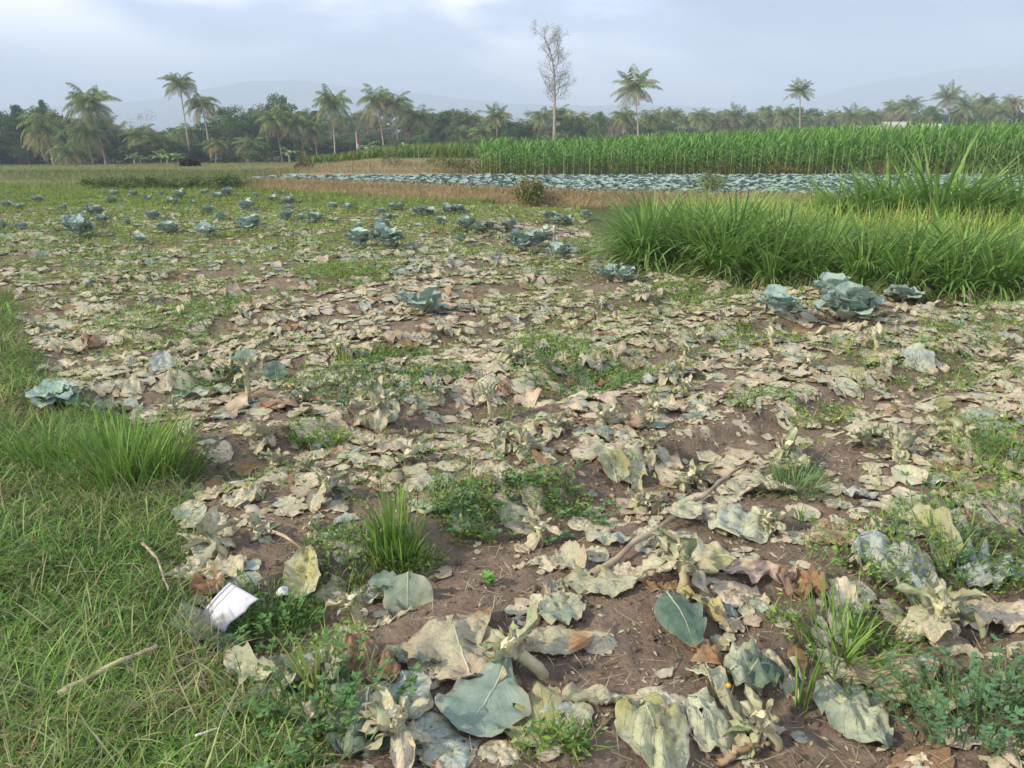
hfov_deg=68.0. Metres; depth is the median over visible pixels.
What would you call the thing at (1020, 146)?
corn plant
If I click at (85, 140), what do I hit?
dense tree
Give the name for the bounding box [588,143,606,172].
corn plant
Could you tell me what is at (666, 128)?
leafy tree
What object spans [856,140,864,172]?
corn plant
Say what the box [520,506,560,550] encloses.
cabbage stump
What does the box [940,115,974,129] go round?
dense tree
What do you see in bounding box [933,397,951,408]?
cabbage leaf
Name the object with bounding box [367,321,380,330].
cabbage stump
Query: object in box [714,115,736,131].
coconut palm
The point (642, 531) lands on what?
cabbage leaf
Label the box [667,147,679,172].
corn plant
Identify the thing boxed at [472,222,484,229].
cabbage plant
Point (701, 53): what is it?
sky
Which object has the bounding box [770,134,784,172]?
corn plant
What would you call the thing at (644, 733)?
cabbage leaf
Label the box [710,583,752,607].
cabbage leaf
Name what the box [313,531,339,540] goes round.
cabbage leaf
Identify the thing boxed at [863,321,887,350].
cabbage stump
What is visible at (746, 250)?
elephant grass
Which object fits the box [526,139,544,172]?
corn plant
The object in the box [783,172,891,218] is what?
elephant grass
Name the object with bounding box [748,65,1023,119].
mountain
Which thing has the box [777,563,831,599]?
cabbage leaf
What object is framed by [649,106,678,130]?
coconut palm
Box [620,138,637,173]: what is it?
corn plant
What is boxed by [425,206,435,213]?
cabbage plant
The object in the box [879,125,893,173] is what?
corn plant
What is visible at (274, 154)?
leafy tree
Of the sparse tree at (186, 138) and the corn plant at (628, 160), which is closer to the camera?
the corn plant at (628, 160)
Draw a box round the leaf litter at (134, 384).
[0,188,1023,767]
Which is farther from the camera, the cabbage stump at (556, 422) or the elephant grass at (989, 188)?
the elephant grass at (989, 188)
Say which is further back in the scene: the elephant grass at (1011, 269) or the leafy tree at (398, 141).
the leafy tree at (398, 141)
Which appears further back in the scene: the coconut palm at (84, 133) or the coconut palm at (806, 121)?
the coconut palm at (806, 121)
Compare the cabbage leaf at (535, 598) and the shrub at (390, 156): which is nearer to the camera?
the cabbage leaf at (535, 598)
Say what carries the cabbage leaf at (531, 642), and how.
on the cabbage leaf at (559, 640)
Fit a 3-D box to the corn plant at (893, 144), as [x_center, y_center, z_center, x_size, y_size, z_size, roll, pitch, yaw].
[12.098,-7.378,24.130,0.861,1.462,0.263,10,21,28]
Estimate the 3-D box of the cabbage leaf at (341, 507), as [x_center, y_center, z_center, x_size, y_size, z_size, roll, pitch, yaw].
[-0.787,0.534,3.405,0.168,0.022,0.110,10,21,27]
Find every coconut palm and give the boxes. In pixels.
[16,105,67,164]
[45,135,89,165]
[55,118,110,164]
[61,82,121,163]
[88,113,121,140]
[108,121,127,143]
[116,124,157,164]
[138,127,183,162]
[157,72,198,158]
[170,122,205,146]
[182,93,222,162]
[200,137,230,162]
[202,112,232,158]
[231,132,270,162]
[252,106,291,161]
[275,108,316,155]
[299,119,328,153]
[311,83,352,154]
[311,114,336,137]
[330,112,360,137]
[353,110,378,134]
[357,83,395,146]
[372,91,415,139]
[383,103,417,130]
[394,116,424,140]
[400,104,439,135]
[414,117,440,138]
[437,122,471,141]
[458,108,484,129]
[468,122,495,140]
[480,101,513,138]
[517,118,541,133]
[528,106,558,135]
[549,104,573,124]
[560,111,590,134]
[579,112,603,141]
[609,106,642,135]
[610,64,662,139]
[636,107,667,137]
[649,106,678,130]
[662,107,684,128]
[675,110,695,134]
[687,108,713,130]
[699,111,727,131]
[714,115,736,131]
[720,102,751,129]
[732,114,753,130]
[740,111,768,136]
[755,105,773,130]
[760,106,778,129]
[768,112,786,129]
[771,104,798,130]
[783,77,814,127]
[793,112,818,128]
[813,113,829,125]
[819,107,844,126]
[834,102,866,130]
[834,110,849,123]
[852,111,875,125]
[853,106,882,125]
[870,108,893,125]
[880,99,904,121]
[892,95,927,124]
[916,105,945,122]
[929,80,965,119]
[946,106,968,123]
[949,91,982,122]
[973,93,999,118]
[979,102,1014,129]
[999,94,1023,124]
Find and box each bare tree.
[127,109,161,132]
[601,123,622,140]
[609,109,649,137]
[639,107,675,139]
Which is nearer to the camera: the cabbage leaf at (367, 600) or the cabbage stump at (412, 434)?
the cabbage leaf at (367, 600)
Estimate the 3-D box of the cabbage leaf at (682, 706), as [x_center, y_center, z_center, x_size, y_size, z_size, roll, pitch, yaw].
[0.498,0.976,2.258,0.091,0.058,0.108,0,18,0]
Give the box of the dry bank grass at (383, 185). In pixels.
[224,175,1022,209]
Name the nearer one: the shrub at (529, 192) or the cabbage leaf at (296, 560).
the cabbage leaf at (296, 560)
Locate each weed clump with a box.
[220,570,324,653]
[220,626,423,767]
[286,359,443,406]
[414,477,516,541]
[474,450,624,544]
[518,338,638,399]
[864,470,1023,602]
[869,633,1023,758]
[946,409,1023,474]
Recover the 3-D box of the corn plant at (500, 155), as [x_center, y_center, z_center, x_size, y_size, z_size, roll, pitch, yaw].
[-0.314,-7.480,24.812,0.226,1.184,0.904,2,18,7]
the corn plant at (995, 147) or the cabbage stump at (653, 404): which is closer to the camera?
the cabbage stump at (653, 404)
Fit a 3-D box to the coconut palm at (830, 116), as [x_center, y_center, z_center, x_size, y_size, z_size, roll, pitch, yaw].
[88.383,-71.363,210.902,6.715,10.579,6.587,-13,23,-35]
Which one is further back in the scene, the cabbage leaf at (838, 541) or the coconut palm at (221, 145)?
the coconut palm at (221, 145)
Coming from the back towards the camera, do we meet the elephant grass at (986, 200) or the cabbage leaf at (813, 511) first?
the elephant grass at (986, 200)
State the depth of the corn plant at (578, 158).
25.35 m
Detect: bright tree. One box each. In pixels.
[410,134,428,145]
[500,127,519,138]
[586,111,605,137]
[914,106,941,125]
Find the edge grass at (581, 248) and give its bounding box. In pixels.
[570,237,1023,303]
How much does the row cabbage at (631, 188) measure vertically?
0.177 m
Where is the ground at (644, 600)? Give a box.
[0,134,1023,767]
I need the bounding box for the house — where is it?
[878,122,908,134]
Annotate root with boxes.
[715,739,770,766]
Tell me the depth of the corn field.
27.19 m
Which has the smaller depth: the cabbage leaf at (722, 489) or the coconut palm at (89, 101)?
the cabbage leaf at (722, 489)
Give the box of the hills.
[0,80,909,134]
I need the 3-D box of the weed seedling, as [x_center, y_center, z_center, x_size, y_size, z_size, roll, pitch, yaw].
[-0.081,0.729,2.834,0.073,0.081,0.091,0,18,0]
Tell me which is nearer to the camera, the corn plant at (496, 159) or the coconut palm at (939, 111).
the corn plant at (496, 159)
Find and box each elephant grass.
[571,189,718,274]
[594,179,715,249]
[598,190,720,251]
[617,185,780,277]
[617,187,762,256]
[617,210,723,273]
[649,197,810,286]
[660,173,835,255]
[676,203,808,286]
[686,198,728,218]
[708,215,833,289]
[712,198,850,285]
[732,192,828,230]
[732,193,848,270]
[763,223,867,285]
[764,203,896,279]
[768,150,946,224]
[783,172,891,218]
[783,209,940,292]
[794,214,877,271]
[807,153,982,220]
[819,122,1023,229]
[832,207,1010,291]
[835,220,984,301]
[836,211,909,242]
[853,220,914,245]
[877,190,1023,289]
[886,157,1023,222]
[891,217,950,247]
[900,227,1023,303]
[926,213,1023,246]
[927,221,1023,303]
[940,143,1023,236]
[941,225,1023,293]
[958,168,1022,200]
[989,242,1023,296]
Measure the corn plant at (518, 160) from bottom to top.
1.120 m
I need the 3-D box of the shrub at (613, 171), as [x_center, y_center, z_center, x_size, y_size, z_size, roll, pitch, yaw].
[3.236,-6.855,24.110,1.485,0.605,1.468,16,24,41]
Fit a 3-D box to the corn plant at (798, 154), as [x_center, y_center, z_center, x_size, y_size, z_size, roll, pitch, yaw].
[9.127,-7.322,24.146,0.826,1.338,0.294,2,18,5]
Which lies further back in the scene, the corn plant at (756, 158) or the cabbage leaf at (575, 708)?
the corn plant at (756, 158)
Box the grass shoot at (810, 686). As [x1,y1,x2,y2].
[785,642,825,711]
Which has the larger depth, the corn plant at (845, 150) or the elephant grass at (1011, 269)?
the corn plant at (845, 150)
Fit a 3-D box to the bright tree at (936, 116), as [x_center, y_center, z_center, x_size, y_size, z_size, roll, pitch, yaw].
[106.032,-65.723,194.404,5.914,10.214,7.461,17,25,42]
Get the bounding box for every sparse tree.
[174,130,205,157]
[224,104,258,160]
[250,102,275,159]
[315,121,354,153]
[332,112,378,139]
[349,115,389,142]
[382,127,405,144]
[385,125,421,143]
[455,114,483,140]
[514,111,538,137]
[530,125,570,143]
[586,112,645,138]
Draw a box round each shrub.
[77,176,112,188]
[98,176,117,187]
[102,177,132,187]
[115,175,146,187]
[134,175,159,188]
[146,176,170,186]
[150,177,181,188]
[166,177,202,187]
[185,175,213,186]
[197,175,231,188]
[215,174,245,188]
[293,140,313,161]
[377,149,402,165]
[422,152,461,172]
[440,151,477,172]
[443,154,506,172]
[508,176,546,205]
[582,158,633,174]
[690,170,732,191]
[692,157,732,174]
[758,157,806,174]
[860,156,900,174]
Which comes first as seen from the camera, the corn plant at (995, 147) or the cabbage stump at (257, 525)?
the cabbage stump at (257, 525)
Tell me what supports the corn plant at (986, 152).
on the ground at (644, 600)
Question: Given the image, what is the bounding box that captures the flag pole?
[356,136,358,148]
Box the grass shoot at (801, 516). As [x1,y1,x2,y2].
[789,495,814,523]
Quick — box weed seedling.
[481,569,498,586]
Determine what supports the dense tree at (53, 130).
on the ground at (644, 600)
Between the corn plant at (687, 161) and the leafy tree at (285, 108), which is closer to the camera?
the corn plant at (687, 161)
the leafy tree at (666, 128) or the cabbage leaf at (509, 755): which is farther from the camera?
the leafy tree at (666, 128)
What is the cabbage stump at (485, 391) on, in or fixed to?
on the ground at (644, 600)
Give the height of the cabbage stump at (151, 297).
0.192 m
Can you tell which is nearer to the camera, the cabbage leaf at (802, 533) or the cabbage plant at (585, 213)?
the cabbage leaf at (802, 533)
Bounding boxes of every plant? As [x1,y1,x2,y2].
[0,200,11,205]
[0,220,9,229]
[12,203,23,208]
[14,222,29,229]
[22,379,83,407]
[30,194,43,202]
[57,203,67,208]
[58,211,88,222]
[60,216,96,236]
[82,203,105,215]
[94,214,109,221]
[105,195,117,201]
[109,190,120,194]
[122,218,131,224]
[125,152,141,163]
[128,190,138,195]
[132,233,147,241]
[141,195,151,200]
[145,210,160,218]
[149,151,169,163]
[153,217,180,235]
[157,149,176,162]
[166,196,178,202]
[169,153,185,163]
[171,188,186,199]
[192,222,218,236]
[200,204,213,212]
[212,192,222,196]
[213,211,227,218]
[218,186,232,194]
[234,213,265,231]
[237,197,255,209]
[266,194,275,199]
[277,209,292,218]
[280,147,299,161]
[280,194,295,203]
[283,203,294,208]
[296,214,303,219]
[305,212,324,221]
[328,202,338,207]
[342,226,372,246]
[343,203,353,209]
[354,222,363,226]
[356,141,378,149]
[370,221,406,248]
[375,207,386,213]
[377,219,390,225]
[381,213,393,219]
[387,202,395,208]
[395,202,404,207]
[395,283,447,314]
[410,204,425,215]
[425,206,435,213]
[434,216,447,223]
[441,202,455,212]
[452,203,466,213]
[453,233,466,241]
[455,213,475,227]
[469,138,487,171]
[471,152,488,173]
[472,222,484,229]
[475,145,502,171]
[478,145,489,171]
[481,141,495,172]
[482,220,496,228]
[485,145,501,173]
[487,143,493,172]
[491,139,507,169]
[492,142,498,169]
[497,137,503,172]
[497,137,513,170]
[499,144,508,171]
[499,147,507,172]
[500,218,516,230]
[503,229,541,252]
[506,149,526,173]
[508,149,516,172]
[515,140,524,173]
[516,143,535,173]
[520,144,530,172]
[521,141,529,174]
[522,148,546,173]
[524,144,539,171]
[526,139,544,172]
[528,225,555,246]
[533,145,550,174]
[534,140,546,173]
[539,149,553,172]
[540,138,548,172]
[540,210,556,219]
[542,145,558,173]
[544,144,563,170]
[545,143,562,171]
[545,148,551,172]
[545,241,575,260]
[549,143,558,173]
[549,215,563,224]
[557,141,575,173]
[557,144,569,173]
[562,137,570,172]
[562,138,577,171]
[562,215,571,222]
[566,144,583,173]
[567,136,577,172]
[568,137,578,166]
[571,149,586,171]
[575,137,593,169]
[575,142,582,171]
[577,144,582,173]
[579,210,591,218]
[583,138,595,172]
[584,149,597,173]
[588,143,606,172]
[590,147,602,173]
[590,263,621,282]
[598,139,617,172]
[599,145,606,174]
[601,141,609,172]
[603,139,623,166]
[603,146,621,169]
[607,266,639,282]
[608,142,616,170]
[616,137,626,167]
[617,147,637,172]
[619,138,626,172]
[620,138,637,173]
[625,136,631,172]
[629,147,644,172]
[635,141,652,173]
[636,136,642,173]
[638,136,651,173]
[641,139,653,172]
[641,143,656,173]
[644,144,650,173]
[646,138,653,172]
[649,133,662,173]
[649,144,662,173]
[652,142,669,172]
[654,145,664,172]
[661,144,667,173]
[667,132,679,171]
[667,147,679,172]
[668,139,678,172]
[668,142,685,173]
[674,141,691,172]
[675,142,682,172]
[679,141,693,174]
[680,139,689,173]
[686,134,692,171]
[688,133,698,170]
[688,136,693,173]
[690,133,701,172]
[691,138,705,173]
[692,133,697,173]
[696,140,714,170]
[701,133,707,166]
[702,138,710,169]
[705,145,721,171]
[710,138,717,170]
[711,140,728,173]
[716,133,726,172]
[721,134,740,172]
[721,139,738,173]
[723,132,733,172]
[727,139,748,172]
[727,141,743,173]
[729,140,739,173]
[730,145,753,173]
[734,143,751,170]
[739,140,757,172]
[740,137,762,174]
[744,143,750,172]
[745,143,762,172]
[751,132,769,168]
[754,137,771,172]
[754,138,760,170]
[754,138,768,173]
[754,284,802,317]
[759,131,777,172]
[762,141,768,172]
[767,133,787,172]
[768,135,775,173]
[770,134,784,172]
[774,133,795,173]
[781,135,795,167]
[782,139,800,173]
[783,129,791,165]
[787,142,797,172]
[788,133,810,172]
[789,129,801,165]
[800,140,806,173]
[802,142,820,174]
[803,128,816,172]
[803,128,823,171]
[803,138,826,173]
[808,130,818,171]
[811,138,827,173]
[812,272,851,296]
[813,129,830,172]
[813,281,888,323]
[816,139,836,174]
[821,129,831,168]
[823,128,835,172]
[824,136,842,170]
[826,127,843,171]
[829,140,847,172]
[838,130,852,173]
[839,129,861,168]
[841,132,848,171]
[841,135,858,173]
[846,125,855,172]
[846,127,866,165]
[852,134,860,169]
[853,131,863,168]
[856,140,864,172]
[857,135,878,172]
[859,138,872,172]
[860,126,879,168]
[862,128,882,166]
[862,135,878,166]
[863,127,874,172]
[863,128,880,174]
[874,126,889,168]
[875,129,895,166]
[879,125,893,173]
[879,129,889,169]
[880,284,924,303]
[881,128,905,164]
[884,132,900,163]
[888,137,905,173]
[890,125,908,172]
[893,131,906,168]
[899,125,912,172]
[899,129,909,168]
[901,128,917,162]
[903,138,920,171]
[905,135,920,170]
[908,129,917,170]
[911,131,933,164]
[912,125,930,172]
[914,131,924,170]
[918,136,935,171]
[924,126,939,166]
[931,130,943,171]
[931,137,940,172]
[933,136,948,170]
[935,127,947,164]
[937,122,957,170]
[938,123,955,174]
[942,127,951,172]
[942,131,962,172]
[950,124,962,171]
[950,132,966,163]
[953,118,977,158]
[957,136,976,172]
[960,125,982,173]
[965,125,984,173]
[970,129,993,164]
[973,131,983,173]
[975,131,986,171]
[978,129,1001,165]
[978,134,992,169]
[980,122,990,172]
[981,127,1006,171]
[987,122,1012,168]
[989,122,1006,172]
[991,131,1011,169]
[995,135,1016,170]
[997,120,1016,169]
[998,126,1017,172]
[1002,128,1022,173]
[1008,123,1022,168]
[1010,121,1023,172]
[1011,135,1023,172]
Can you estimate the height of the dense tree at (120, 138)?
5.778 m
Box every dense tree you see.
[0,110,12,146]
[0,112,39,163]
[0,118,17,162]
[0,145,13,163]
[0,145,26,162]
[3,145,48,163]
[8,112,42,162]
[16,107,63,161]
[30,143,84,164]
[38,116,66,149]
[52,117,80,163]
[61,121,105,163]
[78,142,116,163]
[83,115,121,159]
[97,128,125,162]
[101,130,131,162]
[109,144,150,164]
[124,144,167,163]
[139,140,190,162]
[163,145,201,161]
[179,144,207,162]
[191,120,236,158]
[199,141,236,162]
[241,107,260,137]
[257,103,292,159]
[269,135,308,160]
[278,139,317,160]
[308,138,355,154]
[425,111,456,142]
[497,137,532,143]
[503,121,530,141]
[513,124,552,140]
[545,136,570,147]
[570,136,590,145]
[676,129,704,138]
[698,112,727,131]
[795,108,823,126]
[807,118,832,129]
[826,119,849,129]
[892,112,912,124]
[912,115,940,123]
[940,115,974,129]
[980,103,1020,130]
[1007,111,1023,123]
[1010,114,1023,126]
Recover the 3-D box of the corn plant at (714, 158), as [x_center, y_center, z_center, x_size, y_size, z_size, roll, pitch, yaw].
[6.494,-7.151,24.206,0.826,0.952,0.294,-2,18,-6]
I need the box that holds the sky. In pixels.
[0,0,1023,109]
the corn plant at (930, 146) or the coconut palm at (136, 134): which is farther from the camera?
the coconut palm at (136, 134)
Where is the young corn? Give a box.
[296,140,527,163]
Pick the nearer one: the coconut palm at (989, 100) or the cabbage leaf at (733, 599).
the cabbage leaf at (733, 599)
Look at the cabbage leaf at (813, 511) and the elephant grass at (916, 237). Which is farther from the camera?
the elephant grass at (916, 237)
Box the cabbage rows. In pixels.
[218,173,1023,188]
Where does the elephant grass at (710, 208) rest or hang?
on the ground at (644, 600)
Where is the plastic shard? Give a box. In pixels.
[273,586,287,598]
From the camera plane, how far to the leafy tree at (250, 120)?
133.09 m
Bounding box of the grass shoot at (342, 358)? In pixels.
[333,335,353,364]
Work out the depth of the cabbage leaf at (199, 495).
3.51 m
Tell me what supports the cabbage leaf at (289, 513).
on the ground at (644, 600)
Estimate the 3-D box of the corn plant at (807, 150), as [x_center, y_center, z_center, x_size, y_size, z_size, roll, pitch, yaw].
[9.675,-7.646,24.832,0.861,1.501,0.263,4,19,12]
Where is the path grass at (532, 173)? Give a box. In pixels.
[450,171,1022,177]
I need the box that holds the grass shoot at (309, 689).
[269,615,335,694]
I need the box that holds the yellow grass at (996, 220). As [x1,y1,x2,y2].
[649,185,1023,244]
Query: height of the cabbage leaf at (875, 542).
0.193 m
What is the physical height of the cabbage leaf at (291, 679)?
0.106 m
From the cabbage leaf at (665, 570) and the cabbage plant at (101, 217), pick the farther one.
the cabbage plant at (101, 217)
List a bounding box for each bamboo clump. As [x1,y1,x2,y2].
[9,104,22,115]
[38,99,49,111]
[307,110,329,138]
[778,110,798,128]
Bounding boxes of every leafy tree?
[23,140,54,163]
[93,142,122,162]
[118,125,144,162]
[164,127,190,145]
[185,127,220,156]
[192,143,219,161]
[207,106,258,161]
[218,114,249,160]
[225,145,249,162]
[233,144,276,161]
[238,108,273,144]
[260,142,282,160]
[266,92,293,155]
[273,101,309,153]
[299,135,333,155]
[337,137,363,152]
[345,133,388,150]
[366,118,405,148]
[371,137,390,146]
[381,139,410,146]
[412,139,452,144]
[436,108,471,140]
[460,137,491,143]
[466,124,505,138]
[481,113,519,137]
[544,114,582,137]
[556,119,591,140]
[596,116,621,137]
[635,125,659,138]
[657,122,681,137]
[744,111,773,130]
[789,106,811,128]
[956,104,984,123]
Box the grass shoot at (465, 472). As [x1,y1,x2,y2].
[448,453,482,487]
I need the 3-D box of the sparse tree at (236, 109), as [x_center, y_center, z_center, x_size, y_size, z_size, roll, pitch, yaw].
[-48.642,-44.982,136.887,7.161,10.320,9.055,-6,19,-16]
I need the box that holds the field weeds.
[0,179,1023,767]
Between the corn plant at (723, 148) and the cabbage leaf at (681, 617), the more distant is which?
the corn plant at (723, 148)
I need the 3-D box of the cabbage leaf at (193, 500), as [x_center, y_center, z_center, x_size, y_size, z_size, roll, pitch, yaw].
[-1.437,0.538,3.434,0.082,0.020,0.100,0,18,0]
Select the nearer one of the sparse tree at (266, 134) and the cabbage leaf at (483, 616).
the cabbage leaf at (483, 616)
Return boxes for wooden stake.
[553,225,554,241]
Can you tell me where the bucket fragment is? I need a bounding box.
[202,582,258,633]
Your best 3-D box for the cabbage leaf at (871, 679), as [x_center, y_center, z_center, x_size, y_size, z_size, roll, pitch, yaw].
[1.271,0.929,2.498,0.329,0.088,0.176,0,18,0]
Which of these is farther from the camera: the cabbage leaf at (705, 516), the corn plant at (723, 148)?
the corn plant at (723, 148)
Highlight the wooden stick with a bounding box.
[590,464,746,577]
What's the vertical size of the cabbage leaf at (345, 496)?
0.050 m
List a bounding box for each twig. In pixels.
[195,728,217,736]
[250,523,322,564]
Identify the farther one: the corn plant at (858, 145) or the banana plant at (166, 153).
the banana plant at (166, 153)
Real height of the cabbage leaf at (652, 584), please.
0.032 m
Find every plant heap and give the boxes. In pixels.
[179,159,201,165]
[293,161,313,169]
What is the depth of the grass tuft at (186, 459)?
3.87 m
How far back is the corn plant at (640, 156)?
24.50 m
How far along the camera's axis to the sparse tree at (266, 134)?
143.16 m
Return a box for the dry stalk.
[141,542,168,590]
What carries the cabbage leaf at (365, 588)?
on the ground at (644, 600)
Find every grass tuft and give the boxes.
[0,402,108,469]
[25,389,198,495]
[99,407,220,484]
[273,512,439,623]
[354,472,430,574]
[396,481,434,507]
[745,452,846,502]
[776,567,925,698]
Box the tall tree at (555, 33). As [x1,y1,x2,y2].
[531,20,575,140]
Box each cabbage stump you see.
[26,316,51,329]
[88,289,100,297]
[142,293,163,302]
[158,394,187,415]
[170,416,197,442]
[176,503,242,561]
[191,443,212,461]
[208,299,219,305]
[232,355,264,402]
[237,307,248,315]
[239,415,286,453]
[248,512,280,544]
[259,447,294,475]
[284,295,295,303]
[292,383,310,402]
[294,452,315,472]
[302,515,324,538]
[306,467,355,512]
[307,643,346,690]
[324,468,331,475]
[325,587,363,628]
[328,335,350,355]
[345,369,363,385]
[352,378,398,433]
[356,685,430,767]
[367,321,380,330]
[386,439,423,464]
[404,427,418,438]
[424,374,445,406]
[434,602,548,736]
[474,382,498,419]
[484,467,511,492]
[490,422,517,453]
[500,342,531,366]
[507,425,546,461]
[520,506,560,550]
[535,409,572,440]
[538,356,555,368]
[595,296,607,308]
[595,401,624,424]
[625,477,661,514]
[631,436,662,466]
[632,281,653,300]
[634,526,718,595]
[638,410,658,429]
[642,388,666,415]
[655,357,680,385]
[658,327,665,336]
[671,459,714,492]
[676,340,702,362]
[677,304,684,309]
[680,374,694,391]
[689,326,706,344]
[722,683,785,757]
[732,354,748,368]
[751,506,793,535]
[761,324,782,347]
[765,317,776,326]
[769,426,809,468]
[782,454,809,476]
[798,349,820,372]
[845,422,880,448]
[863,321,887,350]
[885,422,928,462]
[893,577,988,642]
[895,455,910,464]
[934,315,944,324]
[937,413,976,442]
[985,668,1022,708]
[993,407,1015,422]
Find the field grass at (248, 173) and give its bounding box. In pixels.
[0,155,511,185]
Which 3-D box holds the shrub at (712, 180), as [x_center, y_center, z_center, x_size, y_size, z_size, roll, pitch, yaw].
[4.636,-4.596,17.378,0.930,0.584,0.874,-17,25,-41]
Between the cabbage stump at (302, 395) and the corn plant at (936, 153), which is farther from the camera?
the corn plant at (936, 153)
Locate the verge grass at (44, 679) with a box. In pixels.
[0,287,356,767]
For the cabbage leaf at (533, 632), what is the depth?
2.52 m
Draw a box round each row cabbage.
[584,187,596,191]
[622,186,635,192]
[664,187,676,191]
[710,189,723,194]
[730,187,743,193]
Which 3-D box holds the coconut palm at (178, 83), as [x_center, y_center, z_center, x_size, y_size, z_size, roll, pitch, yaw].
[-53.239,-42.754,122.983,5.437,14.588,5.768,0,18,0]
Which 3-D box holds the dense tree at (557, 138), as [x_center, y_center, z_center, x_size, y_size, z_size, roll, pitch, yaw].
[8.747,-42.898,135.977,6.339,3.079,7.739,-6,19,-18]
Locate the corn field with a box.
[475,117,1023,171]
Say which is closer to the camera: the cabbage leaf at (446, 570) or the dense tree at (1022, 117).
the cabbage leaf at (446, 570)
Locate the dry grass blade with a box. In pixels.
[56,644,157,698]
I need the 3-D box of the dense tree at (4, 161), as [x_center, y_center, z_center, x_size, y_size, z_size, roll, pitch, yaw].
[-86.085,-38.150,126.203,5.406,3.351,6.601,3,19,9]
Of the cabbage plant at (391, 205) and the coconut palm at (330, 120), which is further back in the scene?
the coconut palm at (330, 120)
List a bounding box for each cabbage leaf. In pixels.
[148,350,176,371]
[161,557,211,580]
[169,601,242,649]
[171,501,206,520]
[172,382,256,398]
[178,512,206,528]
[181,556,210,571]
[186,499,203,505]
[191,482,234,500]
[191,566,227,595]
[199,553,246,579]
[205,485,221,493]
[215,683,282,720]
[216,580,246,592]
[218,481,265,506]
[218,487,250,504]
[218,512,227,524]
[223,641,277,683]
[225,571,262,593]
[229,348,251,373]
[234,490,255,508]
[239,504,265,517]
[241,481,265,501]
[244,558,260,570]
[249,654,294,685]
[265,360,285,380]
[267,678,291,690]
[269,650,335,700]
[272,494,304,506]
[273,503,307,515]
[280,504,305,516]
[280,696,322,719]
[283,544,320,599]
[284,726,315,748]
[304,653,313,658]
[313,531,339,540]
[313,681,331,702]
[315,573,346,602]
[321,497,348,511]
[322,493,345,506]
[322,675,410,759]
[324,490,349,500]
[324,539,351,549]
[324,677,345,691]
[326,623,359,639]
[331,759,373,767]
[334,512,360,522]
[340,632,400,683]
[350,586,383,603]
[354,621,383,632]
[361,584,384,596]
[363,398,399,422]
[368,570,432,612]
[376,606,417,623]
[377,642,441,663]
[381,669,433,718]
[401,479,437,491]
[403,613,512,680]
[406,498,434,513]
[406,711,457,755]
[409,482,437,495]
[419,732,480,767]
[424,668,446,689]
[434,565,451,578]
[436,759,445,767]
[447,499,483,533]
[452,594,495,644]
[477,739,519,766]
[490,493,506,513]
[499,499,534,534]
[499,681,583,746]
[504,604,527,615]
[511,556,538,568]
[511,612,538,625]
[514,543,529,553]
[514,546,529,552]
[516,628,538,643]
[520,485,537,511]
[521,625,594,654]
[521,637,545,646]
[523,555,554,567]
[529,593,543,607]
[538,558,564,571]
[538,590,585,624]
[540,696,593,730]
[543,576,571,597]
[551,540,586,569]
[560,565,637,597]
[560,682,644,705]
[568,515,594,531]
[584,630,618,654]
[585,527,631,544]
[585,545,606,552]
[586,547,609,561]
[593,446,629,482]
[594,519,626,529]
[609,517,618,525]
[609,561,636,577]
[614,447,647,483]
[614,691,690,767]
[617,569,636,578]
[623,500,662,523]
[629,539,654,553]
[632,515,650,521]
[636,526,652,534]
[636,532,656,547]
[636,565,660,575]
[636,685,682,712]
[641,572,677,592]
[647,518,659,527]
[649,537,661,547]
[651,548,664,552]
[654,591,706,646]
[658,566,672,571]
[659,534,736,569]
[664,501,702,518]
[665,528,685,536]
[669,693,692,732]
[678,492,706,503]
[680,585,730,628]
[685,686,750,761]
[689,573,722,585]
[689,630,723,664]
[689,661,761,735]
[697,594,737,616]
[699,512,715,520]
[702,503,725,513]
[707,504,775,543]
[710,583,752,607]
[712,484,732,495]
[713,491,742,503]
[716,580,755,596]
[718,494,733,505]
[718,615,745,632]
[723,559,796,584]
[723,633,783,694]
[730,584,769,605]
[732,551,760,560]
[742,597,766,608]
[743,593,770,611]
[746,474,798,493]
[761,649,798,701]
[768,530,803,542]
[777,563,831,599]
[785,503,820,521]
[787,532,808,540]
[805,532,824,544]
[807,517,855,545]
[810,675,893,748]
[811,624,830,649]
[817,648,866,684]
[823,498,841,507]
[825,576,861,619]
[827,364,867,381]
[828,498,854,508]
[828,514,846,525]
[828,604,868,647]
[841,485,881,498]
[843,554,882,575]
[844,682,883,706]
[846,507,870,517]
[848,604,866,614]
[849,579,876,610]
[849,648,945,690]
[851,529,925,605]
[853,527,864,536]
[860,500,874,506]
[864,515,895,536]
[866,501,896,509]
[873,598,906,625]
[875,494,895,501]
[881,498,918,510]
[881,683,981,713]
[885,534,914,542]
[888,521,910,534]
[888,744,954,767]
[891,486,927,497]
[893,540,945,587]
[894,503,963,564]
[900,342,935,372]
[903,495,919,499]
[903,751,933,767]
[913,494,949,508]
[915,545,936,574]
[918,656,947,676]
[929,631,969,655]
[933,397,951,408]
[937,724,993,749]
[947,479,973,494]
[950,508,960,514]
[950,687,994,695]
[951,495,992,522]
[951,514,968,531]
[956,536,1023,589]
[962,504,988,528]
[963,597,1023,631]
[963,602,975,607]
[967,484,1005,500]
[979,497,1020,534]
[981,727,1023,739]
[982,496,1023,532]
[988,495,1013,518]
[998,734,1022,767]
[1001,482,1014,494]
[1003,625,1023,632]
[1004,479,1023,501]
[1006,641,1023,647]
[1006,645,1023,657]
[1007,491,1020,512]
[1008,739,1023,755]
[1010,502,1022,520]

